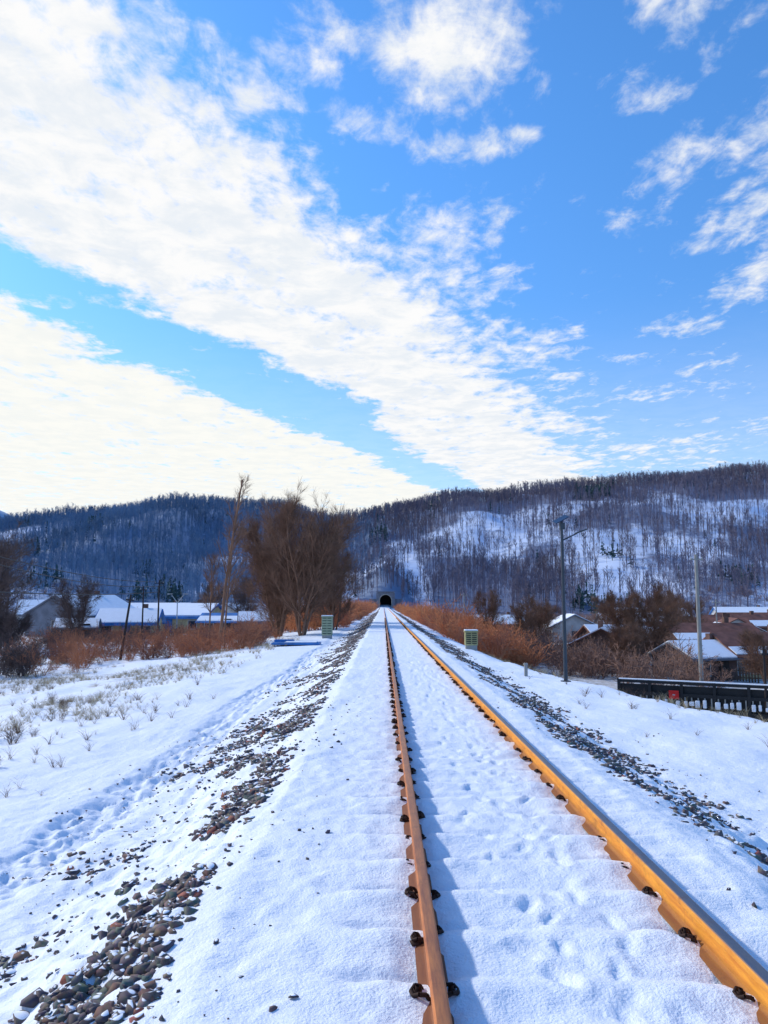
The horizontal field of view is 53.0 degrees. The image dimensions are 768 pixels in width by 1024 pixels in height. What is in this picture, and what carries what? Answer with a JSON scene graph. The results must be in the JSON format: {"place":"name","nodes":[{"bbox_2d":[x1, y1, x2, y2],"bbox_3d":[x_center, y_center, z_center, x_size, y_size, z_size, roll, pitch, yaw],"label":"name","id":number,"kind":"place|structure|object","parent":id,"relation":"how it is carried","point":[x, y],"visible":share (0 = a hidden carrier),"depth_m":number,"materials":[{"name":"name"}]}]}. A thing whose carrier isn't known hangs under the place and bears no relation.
{"place":"outdoors","nodes":[
{"label":"outdoors","id":0,"kind":"place"},
{"bbox_2d":[16,600,43,613],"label":"roof snow","id":1,"kind":"structure","parent":0,"point":[31,603],"depth_m":116.47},
{"bbox_2d":[53,618,99,627],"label":"roof snow","id":2,"kind":"structure","parent":0,"point":[92,622],"depth_m":86.27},
{"bbox_2d":[131,603,145,607],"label":"roof snow","id":3,"kind":"structure","parent":0,"point":[137,605],"depth_m":157.83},
{"bbox_2d":[228,603,265,610],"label":"roof snow","id":4,"kind":"structure","parent":0,"point":[245,607],"depth_m":116.88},
{"bbox_2d":[0,474,767,1023],"bbox_3d":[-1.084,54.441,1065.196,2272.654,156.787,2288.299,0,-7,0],"label":"snow ground","id":5,"kind":"structure","parent":0,"point":[546,910],"depth_m":7.16,"materials":[{"name":"snow"}]},
{"bbox_2d":[0,607,36,649],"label":"bare tree","id":6,"kind":"object","parent":5,"relation":"on","point":[9,620],"visible":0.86,"depth_m":60.22,"materials":[{"name":"brown plant"}]},
{"bbox_2d":[0,532,38,645],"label":"bare tree","id":7,"kind":"object","parent":5,"relation":"on","point":[5,572],"visible":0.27,"depth_m":75.46,"materials":[{"name":"brown plant"}]},
{"bbox_2d":[0,518,46,615],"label":"bare tree","id":8,"kind":"object","parent":5,"relation":"on","point":[4,563],"visible":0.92,"depth_m":66.57,"materials":[{"name":"brown plant"}]},
{"bbox_2d":[0,690,94,757],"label":"dead weeds","id":9,"kind":"object","parent":5,"relation":"on","point":[18,737],"visible":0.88,"depth_m":16.13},
{"bbox_2d":[25,597,94,636],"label":"walls","id":10,"kind":"structure","parent":5,"relation":"on","point":[43,613],"depth_m":92.64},
{"bbox_2d":[20,595,95,616],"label":"roof","id":11,"kind":"structure","parent":10,"relation":"on","point":[37,606],"depth_m":92.60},
{"bbox_2d":[21,595,134,615],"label":"roof snow","id":12,"kind":"structure","parent":11,"relation":"on","point":[111,601],"depth_m":97.90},
{"bbox_2d":[47,574,105,641],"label":"bare tree","id":13,"kind":"object","parent":5,"relation":"on","point":[83,605],"visible":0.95,"depth_m":83.03,"materials":[{"name":"brown plant"}]},
{"bbox_2d":[0,619,243,678],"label":"bare shrub thicket","id":14,"kind":"object","parent":5,"relation":"on","point":[8,663],"visible":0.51,"depth_m":41.50,"materials":[{"name":"brown plant"}]},
{"bbox_2d":[119,595,133,659],"bbox_3d":[-17.107,7.811,50.938,0.500,4.700,0.245,8,-8,-9],"label":"utility pole","id":15,"kind":"object","parent":5,"relation":"on","point":[126,621],"visible":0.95,"depth_m":50.99,"materials":[{"name":"brown wood"}]},
{"bbox_2d":[67,631,187,639],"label":"wooden fence","id":16,"kind":"object","parent":5,"relation":"on","point":[126,635],"visible":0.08,"depth_m":83.65,"materials":[{"name":"brown wood"}]},
{"bbox_2d":[98,618,161,635],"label":"walls","id":17,"kind":"structure","parent":5,"relation":"on","point":[120,627],"depth_m":90.16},
{"bbox_2d":[95,609,165,622],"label":"roof","id":18,"kind":"structure","parent":17,"relation":"on","point":[162,616],"depth_m":94.98,"materials":[{"name":"blue paint"}]},
{"bbox_2d":[95,608,161,622],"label":"roof snow","id":19,"kind":"structure","parent":18,"relation":"on","point":[111,615],"depth_m":91.52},
{"bbox_2d":[102,623,163,625],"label":"eave trim","id":20,"kind":"structure","parent":18,"relation":"attached to","point":[117,624],"depth_m":89.77,"materials":[{"name":"blue paint"}]},
{"bbox_2d":[101,625,159,632],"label":"windows","id":21,"kind":"structure","parent":17,"relation":"attached to","point":[106,627],"depth_m":89.86,"materials":[{"name":"black glass"}]},
{"bbox_2d":[140,586,146,640],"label":"utility pole","id":22,"kind":"object","parent":5,"relation":"on","point":[143,589],"visible":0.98,"depth_m":73.38,"materials":[{"name":"brown wood"}]},
{"bbox_2d":[0,635,301,732],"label":"dry grass","id":23,"kind":"structure","parent":5,"relation":"on","point":[93,700],"depth_m":29.45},
{"bbox_2d":[0,609,312,676],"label":"bare shrub thicket","id":24,"kind":"object","parent":5,"relation":"on","point":[252,633],"visible":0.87,"depth_m":49.98,"materials":[{"name":"plant"}]},
{"bbox_2d":[154,580,163,636],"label":"utility pole","id":25,"kind":"object","parent":5,"relation":"on","point":[159,583],"visible":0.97,"depth_m":84.36,"materials":[{"name":"brown wood"}]},
{"bbox_2d":[0,556,162,594],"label":"power lines","id":26,"kind":"object","parent":25,"relation":"attached to","point":[72,580],"visible":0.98,"depth_m":56.57,"materials":[{"name":"black paint"}]},
{"bbox_2d":[172,595,183,624],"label":"twin arm street lamp","id":27,"kind":"object","parent":5,"relation":"on","point":[177,609],"visible":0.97,"depth_m":94.19,"materials":[{"name":"metal"}]},
{"bbox_2d":[0,611,378,1023],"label":"ballast stones","id":28,"kind":"object","parent":5,"relation":"on","point":[119,955],"visible":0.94,"depth_m":5.25,"materials":[{"name":"gravel"}]},
{"bbox_2d":[162,607,220,629],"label":"walls","id":29,"kind":"structure","parent":5,"relation":"on","point":[215,610],"depth_m":101.27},
{"bbox_2d":[165,619,171,627],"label":"door","id":30,"kind":"structure","parent":29,"relation":"attached to","point":[169,622],"depth_m":101.45,"materials":[{"name":"blue paint"}]},
{"bbox_2d":[188,621,195,628],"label":"windows","id":31,"kind":"structure","parent":29,"relation":"attached to","point":[192,622],"depth_m":100.76,"materials":[{"name":"black glass"}]},
{"bbox_2d":[165,604,225,616],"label":"roof","id":32,"kind":"structure","parent":29,"relation":"on","point":[219,606],"depth_m":101.26,"materials":[{"name":"blue paint"}]},
{"bbox_2d":[141,603,218,615],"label":"roof snow","id":33,"kind":"structure","parent":32,"relation":"on","point":[188,609],"depth_m":103.25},
{"bbox_2d":[165,617,198,618],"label":"eave trim","id":34,"kind":"structure","parent":32,"relation":"attached to","point":[181,617],"depth_m":100.69,"materials":[{"name":"blue paint"}]},
{"bbox_2d":[0,491,418,604],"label":"distant forest","id":35,"kind":"object","parent":5,"relation":"on","point":[170,504],"visible":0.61,"depth_m":422.18,"materials":[{"name":"blue plant"}]},
{"bbox_2d":[198,551,222,631],"bbox_3d":[-13.440,6.887,60.122,2.322,7.848,2.036,0,-7,0],"label":"bare tree","id":36,"kind":"object","parent":5,"relation":"on","point":[212,582],"visible":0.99,"depth_m":60.39,"materials":[{"name":"brown plant"}]},
{"bbox_2d":[193,580,230,604],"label":"bare tree","id":37,"kind":"object","parent":5,"relation":"on","point":[207,587],"visible":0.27,"depth_m":120.83,"materials":[{"name":"brown plant"}]},
{"bbox_2d":[225,605,236,612],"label":"walls","id":38,"kind":"structure","parent":5,"relation":"on","point":[228,611],"depth_m":115.34,"materials":[{"name":"white paint"}]},
{"bbox_2d":[214,472,251,642],"bbox_3d":[-11.241,3.654,58.563,3.027,13.656,3.591,0,-7,0],"label":"bare tree","id":39,"kind":"object","parent":5,"relation":"on","point":[230,549],"visible":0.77,"depth_m":58.43,"materials":[{"name":"brown plant"}]},
{"bbox_2d":[216,516,252,647],"bbox_3d":[-10.872,5.111,55.920,2.591,9.896,2.585,0,-7,0],"label":"bare tree","id":40,"kind":"object","parent":5,"relation":"on","point":[230,565],"visible":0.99,"depth_m":55.82,"materials":[{"name":"brown plant"}]},
{"bbox_2d":[225,575,259,612],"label":"bare tree","id":41,"kind":"object","parent":5,"relation":"on","point":[243,602],"visible":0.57,"depth_m":108.91,"materials":[{"name":"brown plant"}]},
{"bbox_2d":[244,541,303,628],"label":"bare tree","id":42,"kind":"object","parent":5,"relation":"on","point":[256,610],"visible":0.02,"depth_m":83.67,"materials":[{"name":"brown plant"}]},
{"bbox_2d":[222,490,344,636],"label":"bare tree","id":43,"kind":"object","parent":5,"relation":"on","point":[278,615],"visible":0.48,"depth_m":68.67,"materials":[{"name":"brown plant"}]},
{"bbox_2d":[271,639,320,646],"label":"blue platform","id":44,"kind":"structure","parent":5,"relation":"on","point":[284,641],"depth_m":48.37,"materials":[{"name":"paint"}]},
{"bbox_2d":[238,475,369,635],"bbox_3d":[-6.935,4.021,66.635,10.457,13.614,13.350,3,-7,-22],"label":"bare tree","id":45,"kind":"object","parent":5,"relation":"on","point":[316,562],"visible":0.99,"depth_m":64.74,"materials":[{"name":"brown plant"}]},
{"bbox_2d":[321,615,332,638],"bbox_3d":[-4.301,8.717,58.375,0.900,1.785,0.650,0,-7,0],"label":"trackside cabinet","id":46,"kind":"object","parent":5,"relation":"on","point":[327,626],"visible":0.98,"depth_m":58.12,"materials":[{"name":"metal"}]},
{"bbox_2d":[302,541,367,629],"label":"bare tree","id":47,"kind":"object","parent":5,"relation":"on","point":[333,607],"visible":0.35,"depth_m":77.38,"materials":[{"name":"brown plant"}]},
{"bbox_2d":[1,655,767,797],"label":"dead weeds","id":48,"kind":"object","parent":5,"relation":"on","point":[201,677],"visible":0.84,"depth_m":18.61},
{"bbox_2d":[2,582,767,687],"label":"brown brush thicket","id":49,"kind":"object","parent":5,"relation":"on","point":[587,660],"visible":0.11,"depth_m":62.19,"materials":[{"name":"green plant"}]},
{"bbox_2d":[9,472,760,614],"bbox_3d":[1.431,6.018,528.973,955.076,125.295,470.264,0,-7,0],"label":"distant conifers","id":50,"kind":"object","parent":5,"relation":"on","point":[171,591],"visible":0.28,"depth_m":338.97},
{"bbox_2d":[369,591,401,607],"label":"tunnel portal","id":51,"kind":"object","parent":5,"relation":"on","point":[385,597],"visible":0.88,"depth_m":338.20,"materials":[{"name":"concrete"}]},
{"bbox_2d":[267,593,561,671],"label":"orange brush thicket","id":52,"kind":"object","parent":5,"relation":"on","point":[492,641],"visible":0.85,"depth_m":69.60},
{"bbox_2d":[463,629,478,650],"bbox_3d":[4.961,7.297,43.950,0.800,1.185,0.650,0,-7,0],"label":"trackside cabinet","id":53,"kind":"object","parent":5,"relation":"on","point":[470,638],"visible":1,"depth_m":43.68,"materials":[{"name":"metal"}]},
{"bbox_2d":[468,588,515,631],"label":"bare tree","id":54,"kind":"object","parent":5,"relation":"on","point":[491,609],"visible":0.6,"depth_m":93.67,"materials":[{"name":"brown plant"}]},
{"bbox_2d":[524,663,527,675],"bbox_3d":[4.976,5.542,27.038,0.130,0.480,0.130,0,-7,0],"label":"marker post","id":55,"kind":"object","parent":5,"relation":"on","point":[525,669],"visible":0.98,"depth_m":26.99,"materials":[{"name":"concrete"}]},
{"bbox_2d":[511,594,553,636],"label":"bare tree","id":56,"kind":"object","parent":5,"relation":"on","point":[532,603],"visible":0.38,"depth_m":102.47,"materials":[{"name":"brown plant"}]},
{"bbox_2d":[508,597,562,644],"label":"bare tree","id":57,"kind":"object","parent":5,"relation":"on","point":[517,612],"visible":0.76,"depth_m":87.38,"materials":[{"name":"brown plant"}]},
{"bbox_2d":[320,460,767,613],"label":"distant forest","id":58,"kind":"object","parent":5,"relation":"on","point":[736,472],"visible":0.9,"depth_m":442.81,"materials":[{"name":"brown plant"}]},
{"bbox_2d":[545,616,590,642],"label":"walls","id":59,"kind":"structure","parent":5,"relation":"on","point":[576,623],"depth_m":118.86,"materials":[{"name":"white paint"}]},
{"bbox_2d":[544,615,593,626],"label":"roof","id":60,"kind":"structure","parent":59,"relation":"on","point":[579,617],"depth_m":118.56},
{"bbox_2d":[552,515,586,681],"bbox_3d":[6.197,2.803,25.453,1.104,5.510,0.344,0,-7,0],"label":"solar street lamp","id":61,"kind":"object","parent":5,"relation":"on","point":[561,523],"visible":0.98,"depth_m":25.43,"materials":[{"name":"grey metal"}]},
{"bbox_2d":[384,610,767,1023],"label":"railway track","id":62,"kind":"structure","parent":5,"relation":"on","point":[732,963],"depth_m":4.74,"materials":[{"name":"orange metal"}]},
{"bbox_2d":[393,611,767,907],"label":"ballast stones","id":63,"kind":"object","parent":5,"relation":"on","point":[589,747],"visible":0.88,"depth_m":11.20,"materials":[{"name":"gravel"}]},
{"bbox_2d":[577,629,587,638],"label":"walls","id":64,"kind":"structure","parent":5,"relation":"on","point":[584,632],"depth_m":90.10,"materials":[{"name":"brick"}]},
{"bbox_2d":[572,625,589,638],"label":"roof","id":65,"kind":"structure","parent":64,"relation":"on","point":[581,629],"depth_m":90.37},
{"bbox_2d":[570,630,614,653],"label":"walls","id":66,"kind":"structure","parent":5,"relation":"on","point":[596,636],"depth_m":74.47,"materials":[{"name":"wood"}]},
{"bbox_2d":[568,629,608,645],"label":"roof","id":67,"kind":"structure","parent":66,"relation":"on","point":[589,635],"depth_m":74.43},
{"bbox_2d":[589,594,627,623],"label":"bare tree","id":68,"kind":"object","parent":5,"relation":"on","point":[601,613],"visible":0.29,"depth_m":109.46,"materials":[{"name":"brown plant"}]},
{"bbox_2d":[602,621,652,674],"bbox_3d":[20.585,11.562,64.721,4.611,4.983,5.252,0,-7,0],"label":"bare tree","id":69,"kind":"object","parent":5,"relation":"on","point":[625,635],"visible":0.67,"depth_m":64.31,"materials":[{"name":"brown plant"}]},
{"bbox_2d":[596,578,691,661],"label":"bare tree","id":70,"kind":"object","parent":5,"relation":"on","point":[650,615],"visible":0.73,"depth_m":72.50,"materials":[{"name":"brown plant"}]},
{"bbox_2d":[662,585,685,620],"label":"bare tree","id":71,"kind":"object","parent":5,"relation":"on","point":[671,592],"visible":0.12,"depth_m":127.51,"materials":[{"name":"brown plant"}]},
{"bbox_2d":[601,663,761,682],"bbox_3d":[23.931,13.422,64.926,14.482,1.214,0.088,-4,-8,33],"label":"wooden fence","id":72,"kind":"object","parent":5,"relation":"on","point":[743,677],"visible":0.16,"depth_m":61.82,"materials":[{"name":"brown wood"}]},
{"bbox_2d":[661,587,707,622],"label":"bare tree","id":73,"kind":"object","parent":5,"relation":"on","point":[689,611],"visible":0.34,"depth_m":97.29,"materials":[{"name":"brown plant"}]},
{"bbox_2d":[617,678,767,721],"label":"black fence","id":74,"kind":"object","parent":5,"relation":"on","point":[726,699],"visible":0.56,"depth_m":37.13,"materials":[{"name":"metal"}]},
{"bbox_2d":[669,690,678,698],"bbox_3d":[14.165,8.933,37.667,0.460,0.400,0.036,-4,-8,29],"label":"red sign","id":75,"kind":"object","parent":74,"relation":"attached to","point":[674,694],"visible":1,"depth_m":37.65,"materials":[{"name":"metal"}]},
{"bbox_2d":[652,645,738,680],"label":"walls","id":76,"kind":"structure","parent":5,"relation":"on","point":[733,664],"depth_m":62.88,"materials":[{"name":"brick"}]},
{"bbox_2d":[645,642,757,661],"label":"roof","id":77,"kind":"structure","parent":76,"relation":"on","point":[667,643],"depth_m":62.70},
{"bbox_2d":[648,639,737,658],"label":"roof snow","id":78,"kind":"structure","parent":77,"relation":"on","point":[713,648],"depth_m":63.51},
{"bbox_2d":[705,633,713,639],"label":"chimney","id":79,"kind":"object","parent":77,"relation":"on","point":[708,636],"visible":0.36,"depth_m":66.01,"materials":[{"name":"brick"}]},
{"bbox_2d":[667,659,744,676],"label":"window frames","id":80,"kind":"structure","parent":76,"relation":"attached to","point":[710,668],"depth_m":63.04,"materials":[{"name":"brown paint"}]},
{"bbox_2d":[669,662,746,675],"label":"windows","id":81,"kind":"structure","parent":76,"relation":"attached to","point":[740,663],"depth_m":63.04,"materials":[{"name":"black glass"}]},
{"bbox_2d":[719,660,729,680],"bbox_3d":[27.610,12.741,62.578,0.950,2.000,0.100,2,-7,-20],"label":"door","id":82,"kind":"structure","parent":76,"relation":"attached to","point":[725,665],"depth_m":62.49,"materials":[{"name":"brown wood"}]},
{"bbox_2d":[690,554,703,686],"bbox_3d":[22.252,7.999,54.455,1.000,10.000,0.340,1,-7,-10],"label":"concrete utility pole","id":83,"kind":"object","parent":5,"relation":"on","point":[699,638],"visible":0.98,"depth_m":54.41,"materials":[{"name":"grey concrete"}]},
{"bbox_2d":[712,599,720,622],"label":"utility pole","id":84,"kind":"object","parent":5,"relation":"on","point":[715,602],"visible":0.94,"depth_m":83.31,"materials":[{"name":"concrete"}]},
{"bbox_2d":[714,637,767,679],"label":"walls","id":85,"kind":"structure","parent":5,"relation":"on","point":[760,676],"depth_m":63.37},
{"bbox_2d":[702,632,767,657],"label":"roof","id":86,"kind":"structure","parent":85,"relation":"on","point":[726,639],"depth_m":65.66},
{"bbox_2d":[728,646,765,654],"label":"roof snow","id":87,"kind":"structure","parent":86,"relation":"on","point":[734,649],"depth_m":63.73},
{"bbox_2d":[731,619,762,631],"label":"walls","id":88,"kind":"structure","parent":5,"relation":"on","point":[737,621],"depth_m":99.71,"materials":[{"name":"white paint"}]},
{"bbox_2d":[718,617,765,631],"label":"roof","id":89,"kind":"structure","parent":88,"relation":"on","point":[731,619],"depth_m":99.83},
{"bbox_2d":[733,627,767,682],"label":"bare tree","id":90,"kind":"object","parent":5,"relation":"on","point":[750,644],"visible":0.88,"depth_m":58.95,"materials":[{"name":"brown plant"}]},
{"bbox_2d":[761,646,767,713],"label":"utility pole","id":91,"kind":"object","parent":5,"relation":"on","point":[763,653],"visible":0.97,"depth_m":36.13,"materials":[{"name":"brown wood"}]},
{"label":"walls","id":92,"kind":"object","parent":5,"relation":"on","visible":0},
{"bbox_2d":[52,619,101,629],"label":"roof","id":93,"kind":"structure","parent":92,"relation":"on","point":[100,623],"depth_m":85.60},
{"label":"walls","id":94,"kind":"object","parent":5,"relation":"on","visible":0},
{"bbox_2d":[195,613,236,622],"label":"roof","id":95,"kind":"structure","parent":94,"relation":"on","point":[218,614],"depth_m":98.43,"materials":[{"name":"blue paint"}]},
{"bbox_2d":[197,616,236,620],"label":"roof snow","id":96,"kind":"structure","parent":95,"relation":"on","point":[214,618],"depth_m":97.66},
{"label":"walls","id":97,"kind":"object","parent":5,"relation":"on","visible":0},
{"bbox_2d":[672,623,760,638],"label":"roof","id":98,"kind":"structure","parent":97,"relation":"on","point":[711,627],"depth_m":82.22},
{"bbox_2d":[722,617,728,622],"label":"chimney","id":99,"kind":"object","parent":98,"relation":"on","point":[725,619],"visible":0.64,"depth_m":83.66,"materials":[{"name":"brick"}]},
{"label":"walls","id":100,"kind":"object","parent":5,"relation":"on","visible":0},
{"bbox_2d":[701,614,767,627],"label":"roof","id":101,"kind":"structure","parent":100,"relation":"on","point":[758,617],"depth_m":130.22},
{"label":"walls","id":102,"kind":"object","parent":5,"relation":"on","visible":0},
{"bbox_2d":[714,612,767,614],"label":"roof","id":103,"kind":"structure","parent":102,"relation":"on","point":[736,613],"depth_m":158.54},
{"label":"walls","id":104,"kind":"object","parent":5,"relation":"on","visible":0},
{"bbox_2d":[677,617,749,622],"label":"roof","id":105,"kind":"structure","parent":104,"relation":"on","point":[713,619],"depth_m":116.24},
{"bbox_2d":[0,0,767,518],"label":"sky","id":106,"kind":"structure","parent":0,"point":[372,252],"materials":[{"name":"blue"}]},
{"bbox_2d":[474,615,524,623],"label":"roof snow","id":107,"kind":"structure","parent":0,"point":[508,620],"depth_m":147.00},
{"bbox_2d":[549,613,594,626],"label":"roof snow","id":108,"kind":"structure","parent":0,"point":[568,615],"depth_m":120.83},
{"bbox_2d":[569,625,612,643],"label":"roof snow","id":109,"kind":"structure","parent":0,"point":[605,628],"depth_m":74.62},
{"bbox_2d":[584,624,645,636],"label":"roof snow","id":110,"kind":"structure","parent":0,"point":[591,627],"depth_m":88.99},
{"bbox_2d":[479,650,767,722],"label":"dry grass","id":111,"kind":"structure","parent":0,"point":[554,674],"depth_m":20.58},
{"bbox_2d":[674,633,704,639],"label":"roof snow","id":112,"kind":"structure","parent":0,"point":[691,636],"depth_m":80.26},
{"bbox_2d":[714,607,767,611],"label":"roof snow","id":113,"kind":"structure","parent":0,"point":[740,609],"depth_m":212.12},
{"bbox_2d":[749,620,767,625],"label":"roof snow","id":114,"kind":"structure","parent":0,"point":[760,622],"depth_m":128.38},
{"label":"roof","id":115,"kind":"object","parent":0,"visible":0},
{"bbox_2d":[238,611,268,620],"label":"roof snow","id":116,"kind":"structure","parent":115,"relation":"on","point":[244,614],"depth_m":93.84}
]}

